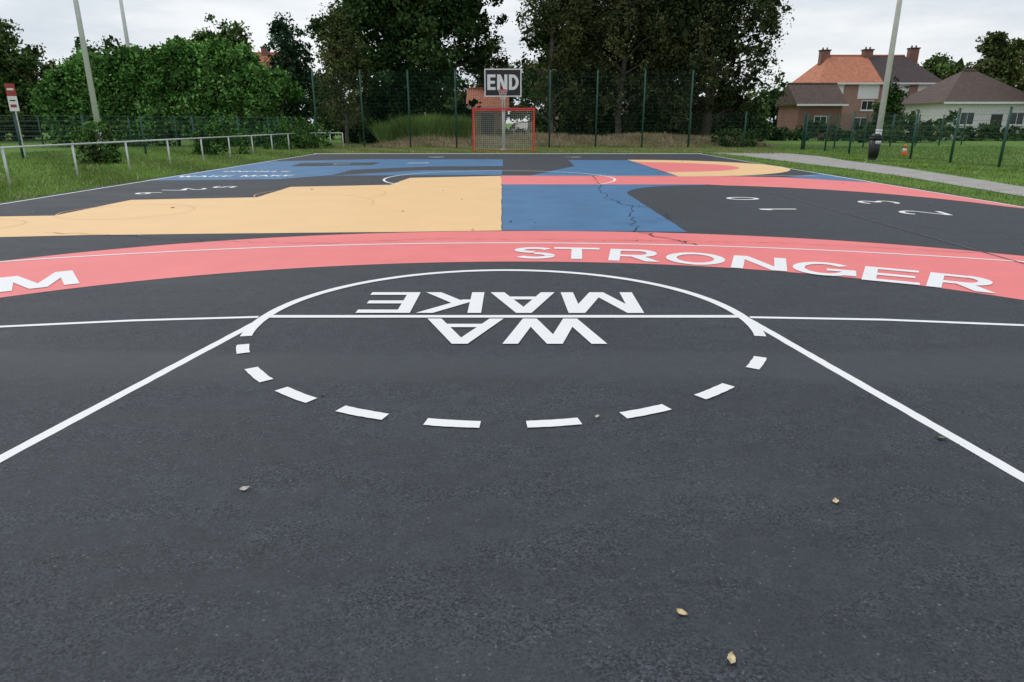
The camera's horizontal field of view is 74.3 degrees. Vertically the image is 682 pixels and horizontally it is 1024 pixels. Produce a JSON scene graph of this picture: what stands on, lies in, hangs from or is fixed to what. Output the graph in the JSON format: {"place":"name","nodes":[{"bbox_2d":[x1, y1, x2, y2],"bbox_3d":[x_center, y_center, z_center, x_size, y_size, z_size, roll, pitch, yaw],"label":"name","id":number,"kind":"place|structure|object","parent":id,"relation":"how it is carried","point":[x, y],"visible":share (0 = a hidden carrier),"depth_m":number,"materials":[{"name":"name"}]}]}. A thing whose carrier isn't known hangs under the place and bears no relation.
{"place":"outdoors","nodes":[
{"label":"outdoors","id":0,"kind":"place"},
{"bbox_2d":[0,112,1023,206],"bbox_3d":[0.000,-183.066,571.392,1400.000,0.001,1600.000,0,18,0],"label":"ground","id":1,"kind":"structure","parent":0,"point":[787,143],"depth_m":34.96,"materials":[{"name":"green plant"}]},
{"bbox_2d":[4,83,25,156],"bbox_3d":[-21.000,-9.348,28.703,0.400,2.980,0.086,0,18,0],"label":"notice sign","id":2,"kind":"object","parent":1,"relation":"on","point":[11,96],"visible":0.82,"depth_m":28.41,"materials":[{"name":"metal"}]},
{"bbox_2d":[0,18,66,141],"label":"linden tree","id":3,"kind":"object","parent":1,"relation":"on","point":[21,72],"visible":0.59,"depth_m":52.41,"materials":[{"name":"green plant"}]},
{"bbox_2d":[73,0,101,149],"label":"floodlight pole","id":4,"kind":"object","parent":1,"relation":"on","point":[93,100],"visible":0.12,"depth_m":25.46,"materials":[{"name":"grey metal"}]},
{"bbox_2d":[65,118,125,164],"bbox_3d":[-14.572,-6.963,23.749,1.860,1.662,1.748,0,18,0],"label":"shrub","id":5,"kind":"object","parent":1,"relation":"on","point":[94,154],"visible":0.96,"depth_m":23.61,"materials":[{"name":"green plant"}]},
{"bbox_2d":[57,35,144,138],"bbox_3d":[-34.358,-21.689,58.244,7.830,8.525,6.663,7,19,22],"label":"linden tree","id":6,"kind":"object","parent":1,"relation":"on","point":[107,42],"visible":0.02,"depth_m":56.45,"materials":[{"name":"green plant"}]},
{"bbox_2d":[119,0,139,108],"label":"floodlight pole","id":7,"kind":"object","parent":1,"relation":"on","point":[125,30],"visible":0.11,"depth_m":54.71,"materials":[{"name":"grey metal"}]},
{"bbox_2d":[0,115,314,147],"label":"wire fence","id":8,"kind":"object","parent":1,"relation":"on","point":[128,132],"visible":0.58,"depth_m":40.24,"materials":[{"name":"green metal"}]},
{"bbox_2d":[0,113,315,157],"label":"wire fence","id":9,"kind":"object","parent":1,"relation":"on","point":[17,131],"visible":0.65,"depth_m":31.02,"materials":[{"name":"green metal"}]},
{"bbox_2d":[26,35,305,146],"bbox_3d":[-21.373,-15.523,42.640,16.203,6.978,6.203,0,18,0],"label":"laurel hedge","id":10,"kind":"object","parent":1,"relation":"on","point":[155,76],"visible":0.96,"depth_m":40.73,"materials":[{"name":"green plant"}]},
{"bbox_2d":[0,133,343,185],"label":"pipe railing","id":11,"kind":"object","parent":1,"relation":"on","point":[28,146],"visible":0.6,"depth_m":20.38,"materials":[{"name":"metal"}]},
{"bbox_2d":[1,95,360,139],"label":"hedge","id":12,"kind":"object","parent":1,"relation":"on","point":[310,101],"visible":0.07,"depth_m":59.70,"materials":[{"name":"green plant"}]},
{"bbox_2d":[182,13,253,122],"bbox_3d":[-23.930,-21.761,56.182,7.524,9.940,7.215,0,18,0],"label":"maple tree","id":13,"kind":"object","parent":1,"relation":"on","point":[235,31],"visible":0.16,"depth_m":54.48,"materials":[{"name":"green plant"}]},
{"bbox_2d":[187,118,250,155],"bbox_3d":[-13.044,-9.033,30.064,2.713,1.722,1.928,0,18,0],"label":"shrub","id":14,"kind":"object","parent":1,"relation":"on","point":[222,147],"visible":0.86,"depth_m":29.96,"materials":[{"name":"green plant"}]},
{"bbox_2d":[261,12,318,135],"bbox_3d":[-17.096,-20.371,52.529,4.616,9.524,4.916,7,19,19],"label":"ash tree","id":15,"kind":"object","parent":1,"relation":"on","point":[289,53],"visible":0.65,"depth_m":51.47,"materials":[{"name":"green plant"}]},
{"bbox_2d":[258,115,334,149],"bbox_3d":[-11.889,-11.362,36.982,3.621,1.935,2.517,6,19,18],"label":"shrub","id":16,"kind":"object","parent":1,"relation":"on","point":[298,139],"visible":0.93,"depth_m":36.68,"materials":[{"name":"green plant"}]},
{"bbox_2d":[312,0,377,144],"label":"birch tree","id":17,"kind":"object","parent":1,"relation":"on","point":[341,64],"visible":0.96,"depth_m":40.08,"materials":[{"name":"green plant"}]},
{"bbox_2d":[296,0,508,131],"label":"oak tree","id":18,"kind":"object","parent":1,"relation":"on","point":[412,32],"visible":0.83,"depth_m":43.48,"materials":[{"name":"green plant"}]},
{"bbox_2d":[338,101,472,142],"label":"undergrowth","id":19,"kind":"object","parent":1,"relation":"on","point":[461,106],"visible":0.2,"depth_m":48.67,"materials":[{"name":"green plant"}]},
{"bbox_2d":[457,34,514,122],"bbox_3d":[-2.339,-21.834,58.005,5.581,8.959,4.485,-13,22,-35],"label":"rowan tree","id":20,"kind":"object","parent":1,"relation":"on","point":[498,63],"visible":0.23,"depth_m":57.42,"materials":[{"name":"green plant"}]},
{"bbox_2d":[466,87,508,136],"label":"garage","id":21,"kind":"structure","parent":1,"relation":"on","point":[489,125],"depth_m":55.21,"materials":[{"name":"brick"}]},
{"bbox_2d":[481,113,493,135],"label":"windows and door","id":22,"kind":"structure","parent":21,"relation":"in","point":[487,121],"depth_m":55.16,"materials":[{"name":"white glass"}]},
{"bbox_2d":[311,70,693,147],"bbox_3d":[-0.525,-13.237,38.810,21.665,4.370,0.115,0,18,0],"label":"tall wire fence","id":23,"kind":"object","parent":1,"relation":"on","point":[409,105],"visible":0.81,"depth_m":38.63,"materials":[{"name":"green metal"}]},
{"bbox_2d":[484,69,521,149],"bbox_3d":[-0.576,-11.692,34.367,1.768,3.960,1.883,-12,22,-34],"label":"basketball hoop","id":24,"kind":"object","parent":1,"relation":"on","point":[503,83],"visible":0.98,"depth_m":33.59,"materials":[{"name":"metal"}]},
{"bbox_2d":[472,108,534,151],"bbox_3d":[-0.410,-10.625,34.021,3.080,2.082,1.160,0,18,0],"label":"handball goal","id":25,"kind":"object","parent":1,"relation":"on","point":[499,109],"visible":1,"depth_m":34.03,"materials":[{"name":"metal"}]},
{"bbox_2d":[0,153,1023,681],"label":"basketball court","id":26,"kind":"object","parent":1,"relation":"on","point":[416,381],"visible":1,"depth_m":3.25,"materials":[{"name":"asphalt"}]},
{"bbox_2d":[31,155,1021,663],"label":"fallen leaves","id":27,"kind":"object","parent":26,"relation":"on","point":[731,657],"visible":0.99,"depth_m":2.58,"materials":[{"name":"yellow plant"}]},
{"bbox_2d":[495,121,547,136],"bbox_3d":[1.033,-16.285,52.772,4.714,1.693,2.276,0,18,0],"label":"hedge","id":28,"kind":"object","parent":1,"relation":"on","point":[540,128],"visible":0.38,"depth_m":52.28,"materials":[{"name":"green plant"}]},
{"bbox_2d":[508,122,536,132],"bbox_3d":[0.890,-17.430,56.132,1.820,1.499,4.300,6,19,19],"label":"parked car","id":29,"kind":"object","parent":1,"relation":"on","point":[514,126],"visible":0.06,"depth_m":55.34,"materials":[{"name":"paint"}]},
{"bbox_2d":[42,57,1023,131],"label":"distant trees","id":30,"kind":"object","parent":1,"relation":"on","point":[772,112],"visible":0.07,"depth_m":118.48,"materials":[{"name":"green plant"}]},
{"bbox_2d":[510,0,595,135],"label":"birch tree","id":31,"kind":"object","parent":1,"relation":"on","point":[555,7],"visible":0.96,"depth_m":43.26,"materials":[{"name":"green plant"}]},
{"bbox_2d":[518,0,632,119],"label":"oak tree","id":32,"kind":"object","parent":1,"relation":"on","point":[545,41],"visible":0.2,"depth_m":50.69,"materials":[{"name":"green plant"}]},
{"bbox_2d":[556,0,686,133],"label":"birch tree","id":33,"kind":"object","parent":1,"relation":"on","point":[615,31],"visible":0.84,"depth_m":44.34,"materials":[{"name":"green plant"}]},
{"bbox_2d":[554,92,772,140],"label":"undergrowth","id":34,"kind":"object","parent":1,"relation":"on","point":[605,124],"visible":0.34,"depth_m":47.94,"materials":[{"name":"green plant"}]},
{"bbox_2d":[611,0,724,117],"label":"oak tree","id":35,"kind":"object","parent":1,"relation":"on","point":[668,16],"visible":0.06,"depth_m":50.66,"materials":[{"name":"green plant"}]},
{"bbox_2d":[618,0,794,136],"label":"willow tree","id":36,"kind":"object","parent":1,"relation":"on","point":[710,41],"visible":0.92,"depth_m":42.17,"materials":[{"name":"green plant"}]},
{"bbox_2d":[709,126,766,146],"bbox_3d":[13.515,-12.278,40.657,3.456,1.310,2.298,0,18,0],"label":"shrub","id":37,"kind":"object","parent":1,"relation":"on","point":[734,134],"visible":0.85,"depth_m":40.23,"materials":[{"name":"green plant"}]},
{"bbox_2d":[689,111,806,149],"bbox_3d":[13.099,-11.805,38.035,6.209,2.120,0.101,8,19,22],"label":"wire fence","id":38,"kind":"object","parent":1,"relation":"on","point":[744,136],"visible":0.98,"depth_m":37.83,"materials":[{"name":"green metal"}]},
{"bbox_2d":[774,83,848,138],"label":"brick shed","id":39,"kind":"structure","parent":1,"relation":"on","point":[818,99],"depth_m":62.95,"materials":[{"name":"brown brick"}]},
{"bbox_2d":[814,116,826,123],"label":"windows and door","id":40,"kind":"structure","parent":39,"relation":"in","point":[821,117],"depth_m":62.64,"materials":[{"name":"white glass"}]},
{"bbox_2d":[715,153,1023,195],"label":"footpath","id":41,"kind":"structure","parent":1,"relation":"on","point":[935,177],"depth_m":20.88,"materials":[{"name":"concrete"}]},
{"bbox_2d":[868,133,882,159],"bbox_3d":[13.728,-7.355,25.577,0.504,0.950,0.489,0,18,0],"label":"litter bin","id":42,"kind":"object","parent":1,"relation":"on","point":[875,140],"visible":1,"depth_m":25.44,"materials":[{"name":"plastic"}]},
{"bbox_2d":[802,113,967,149],"bbox_3d":[23.001,-12.672,40.883,16.427,2.020,0.104,-10,21,-29],"label":"wire fence","id":43,"kind":"object","parent":1,"relation":"on","point":[938,144],"visible":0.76,"depth_m":40.79,"materials":[{"name":"green metal"}]},
{"bbox_2d":[871,0,902,161],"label":"floodlight pole","id":44,"kind":"object","parent":1,"relation":"on","point":[881,114],"visible":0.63,"depth_m":24.97,"materials":[{"name":"grey metal"}]},
{"bbox_2d":[870,76,909,128],"bbox_3d":[31.727,-19.461,56.756,3.079,5.204,3.035,6,19,18],"label":"holly tree","id":45,"kind":"object","parent":1,"relation":"on","point":[895,97],"visible":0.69,"depth_m":56.14,"materials":[{"name":"green plant"}]},
{"bbox_2d":[761,118,1023,140],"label":"hedge","id":46,"kind":"object","parent":1,"relation":"on","point":[788,134],"visible":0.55,"depth_m":55.10,"materials":[{"name":"green plant"}]},
{"bbox_2d":[901,144,908,154],"bbox_3d":[17.900,-8.720,30.811,0.320,0.490,0.320,0,18,0],"label":"traffic cone","id":47,"kind":"object","parent":1,"relation":"on","point":[904,149],"visible":0.8,"depth_m":30.75,"materials":[{"name":"orange plastic"}]},
{"bbox_2d":[852,109,961,142],"bbox_3d":[29.378,-15.884,50.308,8.100,2.566,2.727,0,18,0],"label":"hedge","id":48,"kind":"object","parent":1,"relation":"on","point":[948,127],"visible":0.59,"depth_m":50.09,"materials":[{"name":"green plant"}]},
{"bbox_2d":[803,106,1023,167],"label":"wire fence","id":49,"kind":"object","parent":1,"relation":"on","point":[955,132],"visible":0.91,"depth_m":26.22,"materials":[{"name":"green metal"}]},
{"bbox_2d":[921,52,968,79],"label":"sycamore tree","id":50,"kind":"object","parent":1,"relation":"on","point":[941,67],"visible":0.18,"depth_m":87.97,"materials":[{"name":"green plant"}]},
{"bbox_2d":[900,69,1023,138],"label":"white bungalow","id":51,"kind":"object","parent":1,"relation":"on","point":[968,90],"visible":0.65,"depth_m":60.00,"materials":[{"name":"brown roof tile"},{"name":"white painted plaster"},{"name":"glass"}]},
{"bbox_2d":[959,112,1023,137],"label":"windows and door","id":52,"kind":"structure","parent":51,"relation":"in","point":[964,114],"depth_m":59.80,"materials":[{"name":"white glass"}]},
{"bbox_2d":[966,31,1023,91],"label":"sycamore tree","id":53,"kind":"object","parent":1,"relation":"on","point":[999,62],"visible":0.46,"depth_m":87.10,"materials":[{"name":"green plant"}]},
{"bbox_2d":[1013,53,1023,90],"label":"plum tree","id":54,"kind":"object","parent":1,"relation":"on","point":[1021,82],"visible":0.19,"depth_m":60.85,"materials":[{"name":"green plant"}]},
{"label":"walls","id":55,"kind":"object","parent":1,"relation":"on","visible":0},
{"bbox_2d":[254,52,278,66],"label":"roof","id":56,"kind":"structure","parent":55,"relation":"on","point":[266,57],"depth_m":87.42,"materials":[{"name":"orange tile"}]},
{"bbox_2d":[260,45,268,55],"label":"chimneys","id":57,"kind":"object","parent":56,"relation":"on","point":[264,52],"visible":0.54,"depth_m":87.41,"materials":[{"name":"red brick"}]},
{"bbox_2d":[0,0,1023,122],"label":"sky","id":58,"kind":"structure","parent":0,"point":[846,27],"materials":[{"name":"white"}]},
{"bbox_2d":[365,136,779,146],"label":"earth bank","id":59,"kind":"structure","parent":0,"point":[443,142],"depth_m":41.99,"materials":[{"name":"green plant"}]},
{"bbox_2d":[554,100,628,130],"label":"walls","id":60,"kind":"structure","parent":0,"point":[622,109],"depth_m":71.97,"materials":[{"name":"red brick"}]},
{"bbox_2d":[840,84,917,134],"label":"walls","id":61,"kind":"structure","parent":0,"point":[850,92],"depth_m":68.86,"materials":[{"name":"brown brick"}]},
{"bbox_2d":[792,55,941,83],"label":"roof","id":62,"kind":"structure","parent":61,"relation":"on","point":[849,69],"depth_m":69.54,"materials":[{"name":"orange tile"}]},
{"bbox_2d":[817,45,920,64],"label":"chimneys","id":63,"kind":"object","parent":62,"relation":"on","point":[912,54],"visible":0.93,"depth_m":70.88,"materials":[{"name":"red brick"}]},
{"bbox_2d":[838,84,932,130],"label":"windows and door","id":64,"kind":"structure","parent":61,"relation":"attached to","point":[868,91],"depth_m":68.54,"materials":[{"name":"white glass"}]}
]}

